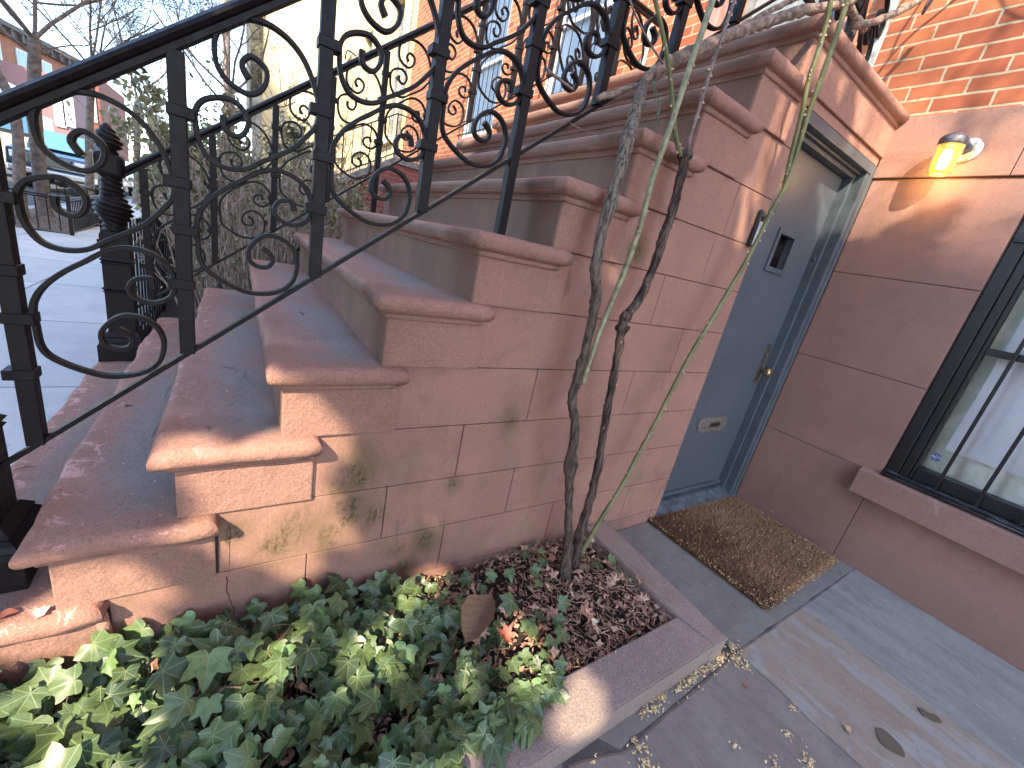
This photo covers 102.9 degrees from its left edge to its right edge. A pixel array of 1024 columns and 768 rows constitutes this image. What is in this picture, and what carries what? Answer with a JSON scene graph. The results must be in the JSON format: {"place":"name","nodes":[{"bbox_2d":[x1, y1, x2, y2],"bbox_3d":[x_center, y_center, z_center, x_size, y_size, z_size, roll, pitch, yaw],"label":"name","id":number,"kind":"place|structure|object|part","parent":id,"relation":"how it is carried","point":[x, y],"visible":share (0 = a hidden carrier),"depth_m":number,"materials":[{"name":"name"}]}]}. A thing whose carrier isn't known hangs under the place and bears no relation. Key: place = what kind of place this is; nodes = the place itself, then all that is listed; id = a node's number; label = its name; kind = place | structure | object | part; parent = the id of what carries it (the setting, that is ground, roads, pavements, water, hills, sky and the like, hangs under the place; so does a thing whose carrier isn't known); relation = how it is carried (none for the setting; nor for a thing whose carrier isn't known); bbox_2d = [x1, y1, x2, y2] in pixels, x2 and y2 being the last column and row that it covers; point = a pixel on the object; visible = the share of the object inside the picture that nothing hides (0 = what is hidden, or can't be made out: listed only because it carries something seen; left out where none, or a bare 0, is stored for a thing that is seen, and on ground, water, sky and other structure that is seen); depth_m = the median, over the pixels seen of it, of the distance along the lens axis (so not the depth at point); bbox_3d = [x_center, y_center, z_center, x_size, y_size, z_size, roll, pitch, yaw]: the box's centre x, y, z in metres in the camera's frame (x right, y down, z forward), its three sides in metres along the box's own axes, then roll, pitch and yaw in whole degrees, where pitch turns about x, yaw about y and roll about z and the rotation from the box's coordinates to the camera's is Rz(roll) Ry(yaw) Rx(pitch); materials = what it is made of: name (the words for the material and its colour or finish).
{"place":"outdoors","nodes":[
{"label":"outdoors","id":0,"kind":"place"},
{"bbox_2d":[5,166,161,205],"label":"street","id":1,"kind":"structure","parent":0,"point":[61,193],"depth_m":14.30,"materials":[{"name":"grey asphalt"}]},
{"bbox_2d":[0,82,54,182],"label":"delivery truck","id":2,"kind":"object","parent":1,"relation":"on","point":[5,134],"visible":0.01,"depth_m":15.27,"materials":[{"name":"beige paint"}]},
{"bbox_2d":[5,129,126,196],"bbox_3d":[-15.987,-8.074,15.092,2.120,1.909,5.651,0,22,-34],"label":"parked pickup","id":3,"kind":"object","parent":1,"relation":"on","point":[56,143],"visible":0.3,"depth_m":13.40,"materials":[{"name":"blue paint"}]},
{"bbox_2d":[125,161,132,195],"bbox_3d":[-19.515,-10.297,20.171,1.700,1.528,4.500,0,22,-34],"label":"parked car","id":4,"kind":"object","parent":1,"relation":"on","point":[130,189],"visible":0.13,"depth_m":19.38,"materials":[{"name":"silver metal"}]},
{"bbox_2d":[0,197,168,456],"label":"sidewalk","id":5,"kind":"structure","parent":0,"point":[72,308],"depth_m":3.10,"materials":[{"name":"concrete"}]},
{"bbox_2d":[0,0,73,218],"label":"bare tree","id":6,"kind":"object","parent":5,"relation":"on","point":[18,156],"visible":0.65,"depth_m":6.29,"materials":[{"name":"brown plant"}]},
{"bbox_2d":[15,208,98,233],"bbox_3d":[-8.301,-3.073,7.462,1.200,0.080,4.200,0,22,-34],"label":"tree bed","id":7,"kind":"object","parent":5,"relation":"on","point":[54,224],"visible":0.24,"depth_m":6.63,"materials":[{"name":"brown soil"}]},
{"bbox_2d":[9,180,98,235],"bbox_3d":[-8.234,-3.287,7.406,1.294,0.570,4.344,0,22,-34],"label":"tree guard","id":8,"kind":"object","parent":7,"relation":"on","point":[92,218],"visible":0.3,"depth_m":6.36,"materials":[{"name":"paint"}]},
{"bbox_2d":[0,0,212,216],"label":"bare tree","id":9,"kind":"object","parent":7,"relation":"on","point":[33,49],"visible":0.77,"depth_m":6.68,"materials":[{"name":"brown plant"}]},
{"bbox_2d":[29,0,218,207],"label":"bare tree","id":10,"kind":"object","parent":5,"relation":"on","point":[89,122],"visible":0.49,"depth_m":9.41,"materials":[{"name":"brown plant"}]},
{"bbox_2d":[47,0,247,203],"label":"bare tree","id":11,"kind":"object","parent":5,"relation":"on","point":[135,199],"visible":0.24,"depth_m":13.31,"materials":[{"name":"brown plant"}]},
{"bbox_2d":[0,0,251,162],"label":"sky","id":12,"kind":"structure","parent":0,"point":[196,89],"materials":[{"name":"white"}]},
{"bbox_2d":[148,265,226,333],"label":"front yard","id":13,"kind":"structure","parent":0,"point":[171,311],"depth_m":3.94,"materials":[{"name":"soil"}]},
{"bbox_2d":[96,200,175,332],"bbox_3d":[-3.591,-1.452,4.316,0.040,0.950,5.640,0,22,-34],"label":"iron fence","id":14,"kind":"object","parent":13,"relation":"on","point":[149,311],"visible":0.16,"depth_m":3.39,"materials":[{"name":"black metal"}]},
{"bbox_2d":[138,105,281,269],"bbox_3d":[-4.377,-2.747,5.962,2.501,2.086,1.631,23,20,29],"label":"shrub","id":15,"kind":"object","parent":13,"relation":"on","point":[201,124],"visible":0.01,"depth_m":5.31,"materials":[{"name":"green plant"}]},
{"bbox_2d":[59,3,391,317],"bbox_3d":[-1.868,-1.249,3.046,2.077,2.088,1.943,0,22,-34],"label":"shrub","id":16,"kind":"object","parent":13,"relation":"on","point":[228,265],"visible":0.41,"depth_m":2.83,"materials":[{"name":"green plant"}]},
{"bbox_2d":[99,67,369,301],"bbox_3d":[-2.849,-2.015,4.645,2.409,2.145,2.326,0,22,-34],"label":"shrub","id":17,"kind":"object","parent":13,"relation":"on","point":[155,93],"visible":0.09,"depth_m":3.94,"materials":[{"name":"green plant"}]},
{"bbox_2d":[332,202,382,239],"bbox_3d":[-1.278,-1.228,4.559,1.498,1.362,1.704,0,22,-34],"label":"shrub","id":18,"kind":"object","parent":13,"relation":"on","point":[365,209],"visible":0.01,"depth_m":4.40,"materials":[{"name":"green plant"}]},
{"bbox_2d":[562,521,855,767],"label":"areaway bed","id":19,"kind":"object","parent":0,"point":[598,746],"depth_m":1.13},
{"bbox_2d":[0,533,671,767],"bbox_3d":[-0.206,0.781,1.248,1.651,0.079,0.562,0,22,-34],"label":"leaf litter","id":20,"kind":"object","parent":19,"relation":"on","point":[637,601],"visible":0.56,"depth_m":1.44,"materials":[{"name":"brown plant"}]},
{"bbox_2d":[0,540,631,767],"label":"ivy","id":21,"kind":"object","parent":20,"relation":"on","point":[160,715],"depth_m":0.97,"materials":[{"name":"green plant"}]},
{"bbox_2d":[461,593,495,642],"bbox_3d":[-0.089,0.679,1.202,0.126,0.092,0.106,0,22,-34],"label":"dead leaf","id":22,"kind":"object","parent":21,"relation":"on","point":[477,613],"visible":1,"depth_m":1.20,"materials":[{"name":"brown plant"}]},
{"bbox_2d":[496,622,515,643],"bbox_3d":[-0.017,0.760,1.250,0.062,0.042,0.066,0,22,-34],"label":"dead leaf","id":23,"kind":"object","parent":20,"relation":"on","point":[506,633],"visible":1,"depth_m":1.26,"materials":[{"name":"orange plant"}]},
{"bbox_2d":[578,601,592,616],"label":"dead leaf","id":24,"kind":"object","parent":20,"relation":"on","point":[582,610],"visible":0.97,"depth_m":1.43,"materials":[{"name":"brown plant"}]},
{"bbox_2d":[546,0,935,587],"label":"climbing rose","id":25,"kind":"object","parent":20,"relation":"on","point":[574,550],"visible":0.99,"depth_m":1.34,"materials":[{"name":"brown plant"}]},
{"bbox_2d":[0,14,909,686],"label":"brownstone stoop","id":26,"kind":"object","parent":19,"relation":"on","point":[402,412],"visible":0.86,"depth_m":1.33,"materials":[{"name":"brown stone"}]},
{"bbox_2d":[0,608,18,618],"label":"dead leaf","id":27,"kind":"object","parent":26,"relation":"on","point":[5,612],"visible":1,"depth_m":0.87,"materials":[{"name":"orange plant"}]},
{"bbox_2d":[25,604,49,618],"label":"dead leaf","id":28,"kind":"object","parent":26,"relation":"on","point":[35,612],"visible":1,"depth_m":0.89,"materials":[{"name":"beige plant"}]},
{"bbox_2d":[14,312,304,469],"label":"twigs","id":29,"kind":"object","parent":26,"relation":"on","point":[207,426],"visible":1,"depth_m":1.28,"materials":[{"name":"brown plant"}]},
{"bbox_2d":[91,0,658,361],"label":"iron railing","id":30,"kind":"object","parent":26,"relation":"on","point":[112,207],"visible":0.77,"depth_m":2.18,"materials":[{"name":"black metal"}]},
{"bbox_2d":[0,0,899,592],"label":"iron railing","id":31,"kind":"object","parent":26,"relation":"on","point":[20,318],"visible":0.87,"depth_m":0.93,"materials":[{"name":"black metal"}]},
{"bbox_2d":[642,71,659,123],"bbox_3d":[0.458,-0.950,1.361,0.117,0.127,0.043,0,22,-34],"label":"garden tie","id":32,"kind":"object","parent":31,"relation":"attached to","point":[654,96],"visible":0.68,"depth_m":1.35,"materials":[{"name":"green plastic"}]},
{"bbox_2d":[747,209,766,246],"bbox_3d":[1.040,-0.658,1.730,0.044,0.150,0.028,0,22,-34],"label":"doorbell","id":33,"kind":"object","parent":26,"relation":"attached to","point":[760,218],"visible":0.76,"depth_m":1.72,"materials":[{"name":"silver metal"}]},
{"bbox_2d":[655,108,876,516],"bbox_3d":[1.291,-0.203,2.216,0.837,1.997,0.153,0,22,-34],"label":"basement door","id":34,"kind":"structure","parent":26,"relation":"attached to","point":[793,261],"depth_m":2.23,"materials":[{"name":"paint"}]},
{"bbox_2d":[664,148,841,496],"bbox_3d":[1.230,-0.212,2.231,0.721,1.860,0.040,0,22,-34],"label":"door leaf","id":35,"kind":"structure","parent":34,"relation":"in","point":[763,300],"depth_m":2.21,"materials":[{"name":"paint"}]},
{"bbox_3d":[1.363,-0.675,2.092,0.200,0.208,0.045,0,22,-34],"label":"peep window","id":36,"kind":"part","parent":34,"relation":"part of","materials":[{"name":"paint"}]},
{"bbox_2d":[462,521,727,767],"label":"planter kerb","id":37,"kind":"structure","parent":19,"relation":"on","point":[607,692],"depth_m":1.26,"materials":[{"name":"stone"}]},
{"bbox_2d":[599,652,725,748],"bbox_3d":[0.421,0.941,1.440,0.641,0.030,0.409,0,22,-34],"label":"flagstone","id":38,"kind":"object","parent":19,"relation":"on","point":[621,734],"visible":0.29,"depth_m":1.22,"materials":[{"name":"stone"}]},
{"bbox_2d":[568,653,860,767],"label":"flagstone","id":39,"kind":"object","parent":19,"relation":"on","point":[695,729],"visible":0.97,"depth_m":1.23,"materials":[{"name":"grey stone"}]},
{"bbox_2d":[99,289,1014,767],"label":"catkin husks","id":40,"kind":"object","parent":39,"relation":"on","point":[653,707],"visible":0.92,"depth_m":1.26},
{"bbox_2d":[617,497,852,651],"bbox_3d":[1.130,0.877,2.096,1.253,0.030,0.677,0,22,-34],"label":"flagstone","id":41,"kind":"object","parent":19,"relation":"on","point":[689,577],"visible":0.38,"depth_m":1.82,"materials":[{"name":"stone"}]},
{"bbox_2d":[648,495,840,610],"bbox_3d":[1.247,0.841,2.186,0.877,0.028,0.646,0,22,-34],"label":"door mat","id":42,"kind":"object","parent":41,"relation":"on","point":[748,559],"depth_m":2.13,"materials":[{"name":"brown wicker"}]},
{"bbox_2d":[651,498,838,607],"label":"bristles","id":43,"kind":"object","parent":42,"relation":"on","point":[759,564],"visible":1,"depth_m":2.06},
{"bbox_2d":[738,608,1015,767],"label":"flagstone","id":44,"kind":"object","parent":19,"relation":"on","point":[828,661],"visible":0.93,"depth_m":1.41,"materials":[{"name":"grey stone"}]},
{"bbox_2d":[843,724,850,734],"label":"dead leaf","id":45,"kind":"object","parent":44,"relation":"on","point":[848,728],"visible":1,"depth_m":1.30,"materials":[{"name":"beige plant"}]},
{"bbox_2d":[875,728,904,756],"bbox_3d":[1.197,1.133,1.296,0.065,0.004,0.073,19,19,19],"label":"leaf","id":46,"kind":"object","parent":44,"relation":"on","point":[887,741],"visible":1,"depth_m":1.29,"materials":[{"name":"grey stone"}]},
{"bbox_2d":[918,707,941,722],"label":"leaf","id":47,"kind":"object","parent":44,"relation":"on","point":[931,716],"visible":1,"depth_m":1.41,"materials":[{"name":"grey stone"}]},
{"bbox_2d":[800,569,1023,767],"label":"flagstone","id":48,"kind":"object","parent":19,"relation":"on","point":[883,627],"visible":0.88,"depth_m":1.68,"materials":[{"name":"grey stone"}]},
{"label":"ground","id":49,"kind":"structure","parent":0,"visible":0},
{"bbox_2d":[0,18,79,72],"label":"corner house","id":50,"kind":"structure","parent":49,"relation":"on","point":[11,51],"depth_m":28.72,"materials":[{"name":"orange brick"}]},
{"bbox_2d":[15,47,26,66],"bbox_3d":[-34.904,-22.687,29.177,0.069,2.000,1.000,6,19,-18],"label":"window","id":51,"kind":"structure","parent":50,"relation":"in","point":[21,56],"depth_m":28.90,"materials":[{"name":"white glass"}]},
{"bbox_2d":[42,60,51,72],"bbox_3d":[-35.506,-23.495,31.244,0.069,2.000,1.000,6,19,-18],"label":"window","id":52,"kind":"structure","parent":50,"relation":"in","point":[46,67],"depth_m":30.99,"materials":[{"name":"white glass"}]},
{"bbox_2d":[28,196,162,207],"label":"kerbstone","id":53,"kind":"object","parent":49,"relation":"on","point":[33,206],"depth_m":9.74,"materials":[{"name":"stone"}]},
{"bbox_2d":[222,0,230,117],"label":"utility pole","id":54,"kind":"object","parent":49,"relation":"on","point":[228,45],"visible":0.24,"depth_m":16.09,"materials":[{"name":"brown wood"}]},
{"bbox_2d":[246,0,342,184],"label":"cream house","id":55,"kind":"structure","parent":49,"relation":"on","point":[283,19],"depth_m":12.22,"materials":[{"name":"paint"}]},
{"bbox_2d":[403,0,1023,672],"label":"brick house","id":56,"kind":"structure","parent":49,"relation":"on","point":[909,358],"depth_m":1.97,"materials":[{"name":"red brick"}]},
{"bbox_2d":[454,0,512,148],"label":"window","id":57,"kind":"structure","parent":56,"relation":"in","point":[491,68],"depth_m":5.47,"materials":[{"name":"white glass"}]},
{"bbox_2d":[538,0,613,98],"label":"window","id":58,"kind":"structure","parent":56,"relation":"in","point":[569,41],"depth_m":4.10,"materials":[{"name":"white glass"}]},
{"bbox_2d":[849,218,1023,575],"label":"basement window","id":59,"kind":"structure","parent":56,"relation":"in","point":[971,414],"depth_m":1.86,"materials":[{"name":"black paint"}]},
{"bbox_2d":[930,453,941,460],"bbox_3d":[2.058,0.355,1.980,0.002,0.040,0.044,0,22,-34],"label":"security sticker","id":60,"kind":"object","parent":59,"relation":"attached to","point":[935,456],"visible":1,"depth_m":1.98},
{"bbox_2d":[926,132,983,176],"bbox_3d":[1.977,-1.024,1.832,0.160,0.175,0.098,9,18,-10],"label":"wall lamp","id":61,"kind":"object","parent":56,"relation":"attached to","point":[951,150],"visible":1,"depth_m":1.80,"materials":[{"name":"glass"}]},
{"label":"far sidewalk","id":62,"kind":"structure","parent":0,"visible":0},
{"bbox_2d":[0,60,86,138],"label":"house","id":63,"kind":"structure","parent":62,"relation":"on","point":[14,74],"depth_m":28.32,"materials":[{"name":"pink paint"}]},
{"bbox_2d":[53,101,66,127],"bbox_3d":[-31.325,-18.846,28.261,0.550,1.900,0.090,0,22,-34],"label":"window","id":64,"kind":"structure","parent":63,"relation":"in","point":[59,117],"depth_m":28.29,"materials":[{"name":"white glass"}]},
{"bbox_2d":[62,97,75,127],"bbox_3d":[-30.903,-18.991,28.477,0.550,1.900,0.090,0,22,-34],"label":"window","id":65,"kind":"structure","parent":63,"relation":"in","point":[70,110],"depth_m":28.49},
{"bbox_2d":[94,83,128,160],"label":"street end house","id":66,"kind":"structure","parent":62,"relation":"on","point":[107,90],"depth_m":42.21,"materials":[{"name":"brick"}]},
{"bbox_2d":[94,98,97,122],"bbox_3d":[-40.407,-26.712,39.145,0.800,2.800,0.090,0,22,-34],"label":"window","id":67,"kind":"structure","parent":66,"relation":"in","point":[95,108],"depth_m":39.46,"materials":[{"name":"white glass"}]},
{"label":"neighbour yard","id":68,"kind":"structure","parent":0,"visible":0},
{"bbox_2d":[105,0,351,129],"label":"bare tree","id":69,"kind":"object","parent":68,"relation":"on","point":[234,64],"visible":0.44,"depth_m":9.89,"materials":[{"name":"brown plant"}]},
{"bbox_2d":[230,53,375,188],"bbox_3d":[-3.858,-4.391,8.308,2.829,3.925,2.211,11,18,-4],"label":"shrub","id":70,"kind":"object","parent":68,"relation":"on","point":[312,137],"visible":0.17,"depth_m":8.26,"materials":[{"name":"brown plant"}]},
{"bbox_2d":[222,157,418,278],"bbox_3d":[-3.211,-2.877,7.013,2.949,2.210,1.830,0,22,-34],"label":"neighbour stoop","id":71,"kind":"object","parent":68,"relation":"on","point":[410,170],"visible":0.01,"depth_m":6.50,"materials":[{"name":"stone"}]},
{"bbox_2d":[263,113,420,181],"bbox_3d":[-2.497,-3.343,6.255,2.602,1.853,0.021,0,22,-34],"label":"scroll railing","id":72,"kind":"object","parent":71,"relation":"on","point":[342,159],"visible":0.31,"depth_m":6.29,"materials":[{"name":"metal"}]},
{"bbox_2d":[334,0,418,177],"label":"yellow house","id":73,"kind":"structure","parent":68,"relation":"on","point":[352,17],"depth_m":9.81,"materials":[{"name":"paint"}]},
{"bbox_2d":[336,70,350,159],"bbox_3d":[-4.894,-8.104,12.102,0.280,2.640,1.040,0,22,-34],"label":"window","id":74,"kind":"structure","parent":73,"relation":"in","point":[350,70],"depth_m":12.35,"materials":[{"name":"metal"}]},
{"bbox_2d":[352,41,371,153],"bbox_3d":[-3.699,-7.264,10.326,0.280,2.640,1.040,0,22,-34],"label":"window","id":75,"kind":"structure","parent":73,"relation":"in","point":[362,147],"depth_m":10.53,"materials":[{"name":"metal"}]},
{"bbox_2d":[382,4,404,146],"bbox_3d":[-2.399,-6.350,8.396,0.280,2.640,0.940,0,22,-34],"label":"drainpipe","id":76,"kind":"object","parent":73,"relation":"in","point":[400,31],"depth_m":8.62,"materials":[{"name":"metal"}]}
]}

